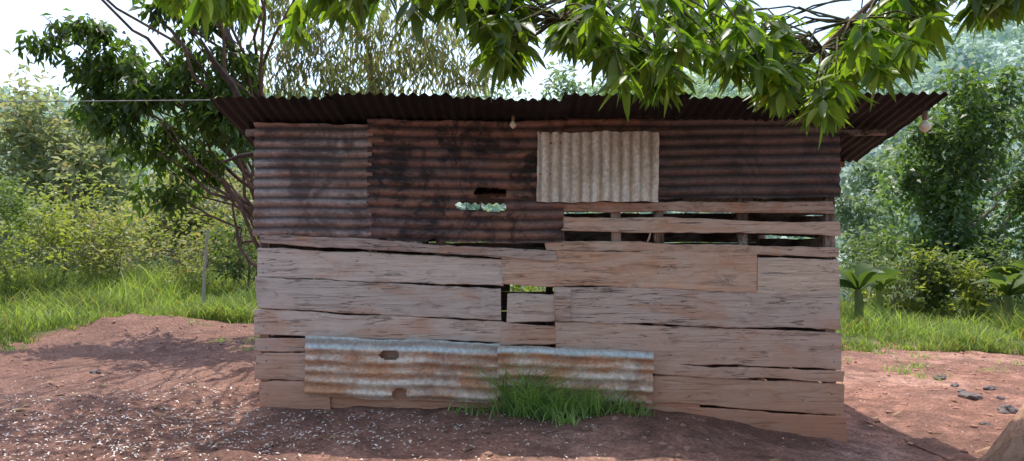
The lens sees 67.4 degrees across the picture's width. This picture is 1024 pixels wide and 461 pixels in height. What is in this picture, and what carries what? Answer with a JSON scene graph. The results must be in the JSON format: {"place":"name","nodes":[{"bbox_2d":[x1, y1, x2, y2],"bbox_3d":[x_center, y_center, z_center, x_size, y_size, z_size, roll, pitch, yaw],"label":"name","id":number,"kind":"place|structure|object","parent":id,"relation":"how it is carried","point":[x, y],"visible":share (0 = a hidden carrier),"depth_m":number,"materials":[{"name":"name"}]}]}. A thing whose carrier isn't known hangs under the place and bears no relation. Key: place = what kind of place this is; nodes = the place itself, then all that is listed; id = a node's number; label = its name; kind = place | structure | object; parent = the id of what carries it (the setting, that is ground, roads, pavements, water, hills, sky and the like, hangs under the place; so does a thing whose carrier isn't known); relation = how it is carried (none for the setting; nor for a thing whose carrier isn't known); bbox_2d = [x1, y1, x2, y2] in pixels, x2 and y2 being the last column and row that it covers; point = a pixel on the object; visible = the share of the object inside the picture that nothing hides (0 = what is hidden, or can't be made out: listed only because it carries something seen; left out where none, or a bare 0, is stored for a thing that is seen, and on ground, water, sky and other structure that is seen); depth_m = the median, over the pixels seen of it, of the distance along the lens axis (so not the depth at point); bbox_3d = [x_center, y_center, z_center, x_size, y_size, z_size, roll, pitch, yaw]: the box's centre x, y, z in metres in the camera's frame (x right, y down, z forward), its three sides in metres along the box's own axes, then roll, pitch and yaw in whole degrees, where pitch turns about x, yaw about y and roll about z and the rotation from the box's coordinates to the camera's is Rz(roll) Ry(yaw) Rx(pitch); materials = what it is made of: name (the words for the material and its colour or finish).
{"place":"outdoors","nodes":[
{"label":"outdoors","id":0,"kind":"place"},
{"bbox_2d":[0,0,967,104],"label":"sky","id":1,"kind":"structure","parent":0,"point":[15,15],"materials":[{"name":"white"}]},
{"bbox_2d":[0,30,1023,460],"bbox_3d":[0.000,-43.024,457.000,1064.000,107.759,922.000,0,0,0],"label":"ground","id":2,"kind":"structure","parent":0,"point":[96,338],"depth_m":5.93,"materials":[{"name":"soil"}]},
{"bbox_2d":[0,171,65,292],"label":"shrub","id":3,"kind":"object","parent":2,"relation":"on","point":[13,202],"visible":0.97,"depth_m":13.96,"materials":[{"name":"green plant"}]},
{"bbox_2d":[0,178,113,277],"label":"shrub","id":4,"kind":"object","parent":2,"relation":"on","point":[29,229],"visible":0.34,"depth_m":17.98,"materials":[{"name":"green plant"}]},
{"bbox_2d":[0,207,122,291],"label":"shrub","id":5,"kind":"object","parent":2,"relation":"on","point":[21,257],"visible":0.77,"depth_m":14.29,"materials":[{"name":"green plant"}]},
{"bbox_2d":[0,179,130,291],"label":"shrub","id":6,"kind":"object","parent":2,"relation":"on","point":[53,235],"visible":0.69,"depth_m":14.92,"materials":[{"name":"green plant"}]},
{"bbox_2d":[0,49,164,277],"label":"tall tree","id":7,"kind":"object","parent":2,"relation":"on","point":[28,139],"visible":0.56,"depth_m":25.97,"materials":[{"name":"green plant"}]},
{"bbox_2d":[27,168,163,273],"bbox_3d":[-10.069,-0.005,18.483,3.293,3.367,3.276,0,0,38],"label":"shrub","id":8,"kind":"object","parent":2,"relation":"on","point":[82,192],"visible":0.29,"depth_m":17.87,"materials":[{"name":"green plant"}]},
{"bbox_2d":[38,200,173,282],"bbox_3d":[-8.104,0.446,15.286,2.003,2.109,2.730,0,0,0],"label":"shrub","id":9,"kind":"object","parent":2,"relation":"on","point":[117,252],"visible":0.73,"depth_m":15.10,"materials":[{"name":"green plant"}]},
{"bbox_2d":[12,0,293,268],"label":"shade tree","id":10,"kind":"object","parent":2,"relation":"on","point":[104,74],"visible":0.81,"depth_m":9.72,"materials":[{"name":"green plant"}]},
{"bbox_2d":[199,38,253,163],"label":"bare branch","id":11,"kind":"object","parent":10,"relation":"attached to","point":[226,78],"visible":0.63,"depth_m":8.26,"materials":[{"name":"brown plant"}]},
{"bbox_2d":[104,182,241,280],"bbox_3d":[-7.404,0.235,17.354,3.258,2.549,2.676,0,0,26],"label":"shrub","id":12,"kind":"object","parent":2,"relation":"on","point":[162,230],"visible":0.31,"depth_m":17.10,"materials":[{"name":"green plant"}]},
{"bbox_2d":[93,148,255,285],"bbox_3d":[-8.365,-0.216,19.997,5.381,4.012,3.705,0,0,0],"label":"shrub","id":13,"kind":"object","parent":2,"relation":"on","point":[191,222],"visible":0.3,"depth_m":19.27,"materials":[{"name":"green plant"}]},
{"bbox_2d":[202,228,208,302],"bbox_3d":[-5.115,0.739,12.800,0.129,1.552,0.060,0,0,0],"label":"wooden stake","id":14,"kind":"object","parent":2,"relation":"on","point":[204,267],"visible":0.8,"depth_m":12.78,"materials":[{"name":"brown wood"}]},
{"bbox_2d":[153,216,258,290],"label":"shrub","id":15,"kind":"object","parent":2,"relation":"on","point":[183,255],"visible":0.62,"depth_m":14.82,"materials":[{"name":"green plant"}]},
{"bbox_2d":[183,168,256,269],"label":"shrub","id":16,"kind":"object","parent":2,"relation":"on","point":[226,205],"visible":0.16,"depth_m":18.03,"materials":[{"name":"green plant"}]},
{"bbox_2d":[192,214,258,290],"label":"shrub","id":17,"kind":"object","parent":2,"relation":"on","point":[232,265],"visible":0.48,"depth_m":14.40,"materials":[{"name":"green plant"}]},
{"bbox_2d":[259,236,271,381],"bbox_3d":[-1.947,0.459,6.071,0.086,2.582,0.074,0,0,0],"label":"post","id":18,"kind":"object","parent":2,"relation":"on","point":[263,245],"visible":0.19,"depth_m":6.04,"materials":[{"name":"brown wood"}]},
{"bbox_2d":[255,338,305,351],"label":"front board","id":19,"kind":"object","parent":18,"relation":"attached to","point":[282,344],"visible":0.94,"depth_m":5.98,"materials":[{"name":"brown wood"}]},
{"bbox_2d":[252,122,372,237],"bbox_3d":[-1.547,-0.388,5.972,0.937,0.901,0.057,0,0,1],"label":"tin sheet","id":20,"kind":"object","parent":18,"relation":"attached to","point":[310,180],"visible":1,"depth_m":5.97,"materials":[{"name":"metal"}]},
{"bbox_2d":[254,309,502,342],"bbox_3d":[-1.044,0.746,6.006,1.946,0.266,0.033,0,0,0],"label":"front board","id":21,"kind":"object","parent":18,"relation":"attached to","point":[306,323],"visible":0.83,"depth_m":5.99,"materials":[{"name":"brown wood"}]},
{"bbox_2d":[255,276,500,320],"bbox_3d":[-1.043,0.530,5.992,1.917,0.345,0.029,0,0,0],"label":"front board","id":22,"kind":"object","parent":21,"relation":"on","point":[415,300],"visible":1,"depth_m":5.98,"materials":[{"name":"brown wood"}]},
{"bbox_2d":[257,248,502,285],"bbox_3d":[-1.026,0.284,5.998,1.918,0.300,0.030,0,0,0],"label":"front board","id":23,"kind":"object","parent":22,"relation":"on","point":[339,266],"visible":1,"depth_m":5.99,"materials":[{"name":"brown wood"}]},
{"bbox_3d":[-1.950,-0.519,7.015,0.054,0.083,2.031,0,-14,0],"label":"rafter","id":24,"kind":"object","parent":18,"relation":"attached to","visible":0},
{"bbox_2d":[245,129,885,136],"bbox_3d":[0.430,-0.781,6.131,5.100,0.064,0.055,0,0,0],"label":"purlin","id":25,"kind":"object","parent":24,"relation":"on","point":[250,132],"visible":0.09,"depth_m":6.11,"materials":[{"name":"brown wood"}]},
{"bbox_2d":[259,380,330,408],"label":"front board","id":26,"kind":"object","parent":2,"relation":"on","point":[286,393],"visible":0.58,"depth_m":5.98,"materials":[{"name":"brown wood"}]},
{"bbox_2d":[254,352,305,379],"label":"front board","id":27,"kind":"object","parent":26,"relation":"on","point":[287,366],"visible":0.97,"depth_m":5.98,"materials":[{"name":"brown wood"}]},
{"bbox_2d":[226,0,506,99],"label":"drooping tree","id":28,"kind":"object","parent":2,"relation":"on","point":[411,63],"visible":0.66,"depth_m":14.12,"materials":[{"name":"green plant"}]},
{"bbox_2d":[368,250,379,339],"bbox_3d":[-1.093,0.451,6.072,0.088,2.598,0.073,0,0,0],"label":"post","id":29,"kind":"object","parent":2,"relation":"on","point":[375,251],"visible":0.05,"depth_m":6.04,"materials":[{"name":"brown wood"}]},
{"bbox_2d":[330,388,502,408],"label":"front board","id":30,"kind":"object","parent":29,"relation":"attached to","point":[400,400],"visible":0.05,"depth_m":6.02,"materials":[{"name":"brown wood"}]},
{"bbox_2d":[304,336,499,402],"bbox_3d":[-0.851,1.078,5.942,1.510,0.494,0.070,2,3,0],"label":"tin sheet","id":31,"kind":"object","parent":2,"relation":"on","point":[358,368],"visible":0.98,"depth_m":5.93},
{"bbox_2d":[422,240,429,317],"bbox_3d":[-0.875,0.675,7.783,0.079,2.150,0.068,0,0,0],"label":"post","id":32,"kind":"object","parent":2,"relation":"on","point":[425,253],"visible":0.03,"depth_m":7.75,"materials":[{"name":"brown wood"}]},
{"bbox_2d":[417,284,509,290],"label":"wall board","id":33,"kind":"object","parent":32,"relation":"attached to","point":[505,287],"depth_m":7.84,"materials":[{"name":"brown wood"}]},
{"bbox_2d":[323,247,641,258],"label":"wall board","id":34,"kind":"object","parent":32,"relation":"attached to","point":[330,249],"depth_m":7.82,"materials":[{"name":"brown wood"}]},
{"bbox_2d":[501,291,553,309],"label":"wall board","id":35,"kind":"object","parent":32,"relation":"attached to","point":[503,300],"depth_m":7.82,"materials":[{"name":"brown wood"}]},
{"bbox_2d":[323,311,755,328],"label":"wall board","id":36,"kind":"object","parent":32,"relation":"attached to","point":[503,316],"depth_m":7.82,"materials":[{"name":"brown wood"}]},
{"bbox_2d":[413,242,755,246],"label":"wall board","id":37,"kind":"object","parent":32,"relation":"attached to","point":[480,244],"depth_m":7.82,"materials":[{"name":"brown wood"}]},
{"bbox_2d":[365,231,755,242],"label":"wall board","id":38,"kind":"object","parent":37,"relation":"on","point":[643,237],"depth_m":7.82,"materials":[{"name":"brown wood"}]},
{"bbox_2d":[564,213,755,220],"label":"wall board","id":39,"kind":"object","parent":32,"relation":"attached to","point":[732,216],"depth_m":7.82,"materials":[{"name":"brown wood"}]},
{"bbox_2d":[0,317,1017,460],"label":"husk litter","id":40,"kind":"object","parent":2,"relation":"on","point":[178,447],"visible":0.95,"depth_m":5.27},
{"bbox_2d":[0,16,1023,305],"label":"distant forest","id":41,"kind":"object","parent":2,"relation":"on","point":[960,52],"visible":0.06,"depth_m":175.27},
{"bbox_2d":[0,313,1023,460],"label":"earth clods","id":42,"kind":"object","parent":2,"relation":"on","point":[595,428],"visible":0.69,"depth_m":6.19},
{"bbox_2d":[0,317,1023,382],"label":"sparse weeds","id":43,"kind":"object","parent":2,"relation":"on","point":[878,352],"visible":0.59,"depth_m":9.25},
{"bbox_2d":[14,322,1017,460],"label":"fallen leaves","id":44,"kind":"object","parent":2,"relation":"on","point":[338,423],"visible":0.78,"depth_m":5.87,"materials":[{"name":"beige plant"}]},
{"bbox_2d":[419,356,664,425],"bbox_3d":[0.198,1.179,5.798,1.687,0.493,1.390,0,0,37],"label":"grass tuft","id":45,"kind":"object","parent":2,"relation":"on","point":[522,400],"visible":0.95,"depth_m":5.76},
{"bbox_2d":[554,231,564,347],"bbox_3d":[0.373,0.451,6.069,0.088,2.598,0.070,0,0,0],"label":"post","id":46,"kind":"object","parent":2,"relation":"on","point":[559,286],"visible":0.09,"depth_m":6.04,"materials":[{"name":"brown wood"}]},
{"bbox_2d":[301,350,398,359],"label":"front board","id":47,"kind":"object","parent":46,"relation":"attached to","point":[389,354],"visible":0.06,"depth_m":6.03,"materials":[{"name":"brown wood"}]},
{"bbox_2d":[499,322,555,345],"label":"front board","id":48,"kind":"object","parent":46,"relation":"attached to","point":[518,334],"visible":0.98,"depth_m":5.99,"materials":[{"name":"brown wood"}]},
{"bbox_2d":[507,293,553,322],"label":"front board","id":49,"kind":"object","parent":46,"relation":"attached to","point":[525,307],"visible":1,"depth_m":5.99,"materials":[{"name":"brown wood"}]},
{"bbox_2d":[561,217,840,235],"bbox_3d":[1.464,-0.032,5.994,2.192,0.155,0.036,0,0,0],"label":"front rail","id":50,"kind":"object","parent":46,"relation":"attached to","point":[669,224],"visible":1,"depth_m":5.98,"materials":[{"name":"brown wood"}]},
{"bbox_3d":[0.348,-0.517,7.015,0.054,0.082,2.031,0,-14,0],"label":"rafter","id":51,"kind":"object","parent":46,"relation":"attached to","visible":0},
{"bbox_2d":[466,187,505,204],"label":"roof rear sheet","id":52,"kind":"object","parent":51,"relation":"on","point":[482,197],"visible":0.09,"depth_m":8.05,"materials":[{"name":"metal"}]},
{"bbox_2d":[444,95,570,121],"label":"roof sheet","id":53,"kind":"object","parent":52,"relation":"on","point":[469,108],"visible":0.32,"depth_m":5.77,"materials":[{"name":"metal"}]},
{"bbox_2d":[451,107,927,210],"bbox_3d":[1.278,-0.526,5.711,3.526,0.753,0.161,0,0,5],"label":"hanging wire","id":54,"kind":"object","parent":53,"relation":"hanging from","point":[649,116],"visible":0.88,"depth_m":5.70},
{"bbox_2d":[919,102,930,132],"bbox_3d":[3.022,-0.831,5.620,0.082,0.236,0.082,0,0,0],"label":"light bulb","id":55,"kind":"object","parent":54,"relation":"hanging from","point":[925,126],"visible":1,"depth_m":5.60,"materials":[{"name":"white glass"}]},
{"bbox_2d":[497,346,653,403],"bbox_3d":[0.486,1.112,5.937,1.214,0.418,0.057,3,5,0],"label":"tin sheet","id":56,"kind":"object","parent":2,"relation":"on","point":[618,370],"visible":0.85,"depth_m":5.93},
{"bbox_2d":[130,0,1023,460],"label":"mango tree","id":57,"kind":"object","parent":2,"relation":"on","point":[874,44],"visible":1,"depth_m":3.75,"materials":[{"name":"green plant"}]},
{"bbox_2d":[610,201,620,251],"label":"post","id":58,"kind":"object","parent":2,"relation":"on","point":[615,236],"visible":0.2,"depth_m":6.04,"materials":[{"name":"brown wood"}]},
{"bbox_2d":[463,59,820,242],"bbox_3d":[6.752,-0.245,33.650,18.474,15.573,6.365,0,0,0],"label":"tall tree","id":59,"kind":"object","parent":2,"relation":"on","point":[561,79],"visible":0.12,"depth_m":33.74,"materials":[{"name":"green plant"}]},
{"bbox_2d":[652,199,663,374],"bbox_3d":[1.156,0.451,6.070,0.088,2.598,0.074,0,0,0],"label":"post","id":60,"kind":"object","parent":2,"relation":"on","point":[658,237],"visible":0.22,"depth_m":6.04,"materials":[{"name":"brown wood"}]},
{"bbox_2d":[548,401,699,407],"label":"front board","id":61,"kind":"object","parent":60,"relation":"attached to","point":[672,404],"visible":0.18,"depth_m":6.02,"materials":[{"name":"brown wood"}]},
{"bbox_2d":[545,241,838,256],"bbox_3d":[1.399,0.138,5.997,2.298,0.140,0.034,0,0,0],"label":"front rail","id":62,"kind":"object","parent":60,"relation":"attached to","point":[626,246],"visible":1,"depth_m":5.98,"materials":[{"name":"brown wood"}]},
{"bbox_2d":[260,233,556,260],"bbox_3d":[-0.803,0.127,5.962,2.308,0.221,0.028,0,0,0],"label":"front board","id":63,"kind":"object","parent":62,"relation":"attached to","point":[377,244],"visible":1,"depth_m":5.95,"materials":[{"name":"brown wood"}]},
{"bbox_2d":[366,118,563,243],"bbox_3d":[-0.362,-0.382,5.955,1.535,0.961,0.064,0,0,0],"label":"tin sheet","id":64,"kind":"object","parent":62,"relation":"on","point":[415,192],"visible":1,"depth_m":5.95,"materials":[{"name":"metal"}]},
{"bbox_2d":[537,131,658,202],"bbox_3d":[0.663,-0.491,5.922,0.946,0.556,0.045,0,0,0],"label":"pale tin patch","id":65,"kind":"object","parent":64,"relation":"attached to","point":[596,166],"visible":1,"depth_m":5.92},
{"bbox_3d":[1.201,-0.519,7.015,0.055,0.086,2.031,0,-14,0],"label":"rafter","id":66,"kind":"object","parent":60,"relation":"attached to","visible":0},
{"bbox_2d":[683,198,717,201],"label":"roof rear sheet","id":67,"kind":"object","parent":66,"relation":"on","point":[697,199],"visible":0.06,"depth_m":8.08,"materials":[{"name":"metal"}]},
{"bbox_2d":[670,95,807,121],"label":"roof sheet","id":68,"kind":"object","parent":67,"relation":"on","point":[726,106],"visible":0.25,"depth_m":5.78,"materials":[{"name":"metal"}]},
{"bbox_2d":[736,198,747,409],"bbox_3d":[1.821,0.459,6.070,0.090,2.582,0.068,0,0,0],"label":"post","id":69,"kind":"object","parent":2,"relation":"on","point":[742,238],"visible":0.14,"depth_m":6.04,"materials":[{"name":"brown wood"}]},
{"bbox_2d":[554,286,840,329],"bbox_3d":[1.443,0.605,5.998,2.232,0.338,0.036,0,0,0],"label":"front board","id":70,"kind":"object","parent":69,"relation":"attached to","point":[612,305],"visible":1,"depth_m":5.98,"materials":[{"name":"brown wood"}]},
{"bbox_2d":[555,287,570,321],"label":"front board","id":71,"kind":"object","parent":70,"relation":"attached to","point":[562,303],"visible":1,"depth_m":5.95,"materials":[{"name":"brown wood"}]},
{"bbox_2d":[502,251,756,291],"bbox_3d":[0.912,0.316,5.992,1.992,0.336,0.034,0,0,0],"label":"front board","id":72,"kind":"object","parent":70,"relation":"on","point":[717,271],"visible":1,"depth_m":5.98,"materials":[{"name":"brown wood"}]},
{"bbox_2d":[757,257,839,293],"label":"front board","id":73,"kind":"object","parent":70,"relation":"on","point":[775,275],"visible":1,"depth_m":5.99,"materials":[{"name":"brown wood"}]},
{"bbox_2d":[555,322,841,369],"bbox_3d":[1.455,0.903,6.007,2.233,0.379,0.031,0,0,0],"label":"front board","id":74,"kind":"object","parent":69,"relation":"attached to","point":[680,345],"visible":0.93,"depth_m":6.00,"materials":[{"name":"brown wood"}]},
{"bbox_2d":[563,201,834,213],"bbox_3d":[1.450,-0.181,5.999,2.132,0.098,0.035,0,0,0],"label":"front rail","id":75,"kind":"object","parent":69,"relation":"attached to","point":[825,207],"visible":0.98,"depth_m":5.99,"materials":[{"name":"brown wood"}]},
{"bbox_2d":[530,117,668,198],"bbox_3d":[0.680,-0.562,5.979,1.086,0.646,0.037,0,0,0],"label":"tin sheet","id":76,"kind":"object","parent":75,"relation":"on","point":[619,124],"visible":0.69,"depth_m":5.97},
{"bbox_2d":[640,117,840,198],"bbox_3d":[1.774,-0.565,5.974,1.565,0.643,0.045,0,0,0],"label":"tin sheet","id":77,"kind":"object","parent":75,"relation":"on","point":[731,158],"visible":0.91,"depth_m":5.97,"materials":[{"name":"metal"}]},
{"bbox_2d":[640,405,846,442],"bbox_3d":[1.803,1.519,6.002,1.621,0.316,0.034,0,0,0],"label":"front board","id":78,"kind":"object","parent":69,"relation":"attached to","point":[821,426],"visible":0.49,"depth_m":5.99,"materials":[{"name":"brown wood"}]},
{"bbox_2d":[652,375,844,414],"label":"front board","id":79,"kind":"object","parent":69,"relation":"attached to","point":[797,396],"visible":0.91,"depth_m":6.00,"materials":[{"name":"brown wood"}]},
{"bbox_2d":[653,363,844,381],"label":"front board","id":80,"kind":"object","parent":69,"relation":"attached to","point":[746,372],"visible":0.96,"depth_m":5.98,"materials":[{"name":"brown wood"}]},
{"bbox_2d":[756,201,765,379],"bbox_3d":[2.518,0.675,7.778,0.084,2.150,0.066,0,0,0],"label":"post","id":81,"kind":"object","parent":2,"relation":"on","point":[758,236],"visible":0.09,"depth_m":7.75,"materials":[{"name":"brown wood"}]},
{"bbox_2d":[760,238,822,258],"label":"wall board","id":82,"kind":"object","parent":81,"relation":"attached to","point":[812,242],"depth_m":6.87,"materials":[{"name":"brown wood"}]},
{"bbox_2d":[760,197,822,216],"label":"wall board","id":83,"kind":"object","parent":81,"relation":"attached to","point":[807,199],"depth_m":6.89,"materials":[{"name":"brown wood"}]},
{"bbox_2d":[823,197,835,415],"bbox_3d":[2.507,0.459,6.069,0.088,2.582,0.075,0,0,0],"label":"post","id":84,"kind":"object","parent":2,"relation":"on","point":[828,241],"visible":0.24,"depth_m":6.05,"materials":[{"name":"brown wood"}]},
{"bbox_2d":[760,216,822,237],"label":"wall board","id":85,"kind":"object","parent":84,"relation":"attached to","point":[797,219],"depth_m":6.80,"materials":[{"name":"brown wood"}]},
{"bbox_3d":[2.500,-0.518,7.015,0.050,0.083,2.031,0,-14,0],"label":"rafter","id":86,"kind":"object","parent":84,"relation":"attached to","visible":0},
{"bbox_2d":[709,159,844,201],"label":"roof rear sheet","id":87,"kind":"object","parent":86,"relation":"on","point":[725,199],"visible":0.07,"depth_m":8.10,"materials":[{"name":"metal"}]},
{"bbox_2d":[791,91,948,162],"bbox_3d":[2.613,-0.810,6.260,1.076,0.039,1.554,0,-13,0],"label":"roof sheet","id":88,"kind":"object","parent":87,"relation":"on","point":[858,148],"visible":0.35,"depth_m":5.96,"materials":[{"name":"metal"}]},
{"bbox_2d":[803,226,914,304],"bbox_3d":[7.268,0.803,16.159,2.231,2.160,1.968,0,0,-26],"label":"shrub","id":89,"kind":"object","parent":2,"relation":"on","point":[887,246],"visible":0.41,"depth_m":15.87,"materials":[{"name":"green plant"}]},
{"bbox_2d":[839,262,906,323],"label":"banana plant","id":90,"kind":"object","parent":2,"relation":"on","point":[865,275],"visible":0.73,"depth_m":13.44,"materials":[{"name":"green plant"}]},
{"bbox_2d":[835,133,941,298],"bbox_3d":[13.979,1.022,29.768,4.370,9.863,5.997,0,0,0],"label":"tall tree","id":91,"kind":"object","parent":2,"relation":"on","point":[857,225],"visible":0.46,"depth_m":29.67,"materials":[{"name":"green plant"}]},
{"bbox_2d":[866,265,910,310],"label":"banana plant","id":92,"kind":"object","parent":2,"relation":"on","point":[887,270],"visible":0.51,"depth_m":14.33,"materials":[{"name":"green plant"}]},
{"bbox_2d":[850,414,952,460],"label":"exposed root","id":93,"kind":"object","parent":2,"relation":"on","point":[925,449],"visible":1,"depth_m":5.97,"materials":[{"name":"brown plant"}]},
{"bbox_2d":[841,240,979,316],"bbox_3d":[7.693,1.016,15.004,2.176,1.705,1.842,0,0,14],"label":"shrub","id":94,"kind":"object","parent":2,"relation":"on","point":[906,303],"visible":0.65,"depth_m":14.78,"materials":[{"name":"green plant"}]},
{"bbox_2d":[877,234,981,315],"bbox_3d":[8.014,0.974,14.745,1.688,1.809,1.496,0,0,-27],"label":"shrub","id":95,"kind":"object","parent":2,"relation":"on","point":[929,296],"visible":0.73,"depth_m":14.71,"materials":[{"name":"green plant"}]},
{"bbox_2d":[859,61,1023,302],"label":"vine covered tree","id":96,"kind":"object","parent":2,"relation":"on","point":[954,198],"visible":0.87,"depth_m":16.75,"materials":[{"name":"green plant"}]},
{"bbox_2d":[917,251,1023,319],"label":"shrub","id":97,"kind":"object","parent":2,"relation":"on","point":[975,295],"visible":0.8,"depth_m":14.09,"materials":[{"name":"green plant"}]},
{"bbox_2d":[951,221,1023,309],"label":"shrub","id":98,"kind":"object","parent":2,"relation":"on","point":[994,251],"visible":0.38,"depth_m":14.70,"materials":[{"name":"green plant"}]},
{"bbox_2d":[971,271,1023,319],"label":"banana plant","id":99,"kind":"object","parent":2,"relation":"on","point":[1009,286],"visible":0.91,"depth_m":12.93,"materials":[{"name":"green plant"}]},
{"bbox_2d":[974,260,1023,278],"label":"banana plant","id":100,"kind":"object","parent":2,"relation":"on","point":[1013,269],"visible":0.67,"depth_m":14.21,"materials":[{"name":"green plant"}]},
{"bbox_2d":[997,404,1018,413],"bbox_3d":[4.523,1.643,7.001,0.192,0.122,0.204,0,0,18],"label":"stone","id":101,"kind":"object","parent":2,"relation":"on","point":[1006,409],"visible":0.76,"depth_m":6.95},
{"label":"rear post","id":102,"kind":"object","parent":2,"relation":"on","visible":0},
{"bbox_2d":[272,244,319,249],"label":"wall board","id":103,"kind":"object","parent":102,"relation":"attached to","point":[293,247],"depth_m":6.84,"materials":[{"name":"brown wood"}]},
{"bbox_2d":[0,255,1023,355],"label":"grass","id":104,"kind":"structure","parent":0,"point":[81,301],"depth_m":12.35,"materials":[{"name":"plant"}]},
{"label":"roof rear sheet","id":105,"kind":"object","parent":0,"visible":0},
{"bbox_2d":[208,95,347,146],"bbox_3d":[-1.752,-0.789,6.285,0.941,0.041,1.501,0,-14,0],"label":"roof sheet","id":106,"kind":"object","parent":105,"relation":"on","point":[241,114],"visible":0.31,"depth_m":5.81,"materials":[{"name":"metal"}]},
{"bbox_2d":[0,100,210,101],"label":"power line","id":107,"kind":"object","parent":106,"relation":"attached to","point":[105,100],"visible":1,"depth_m":5.65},
{"label":"roof rear sheet","id":108,"kind":"object","parent":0,"visible":0},
{"bbox_2d":[324,92,452,124],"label":"roof sheet","id":109,"kind":"object","parent":108,"relation":"on","point":[358,108],"visible":0.35,"depth_m":5.76,"materials":[{"name":"metal"}]},
{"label":"roof rear sheet","id":110,"kind":"object","parent":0,"visible":0},
{"bbox_2d":[562,92,691,119],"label":"roof sheet","id":111,"kind":"object","parent":110,"relation":"on","point":[585,104],"visible":0.25,"depth_m":5.78,"materials":[{"name":"metal"}]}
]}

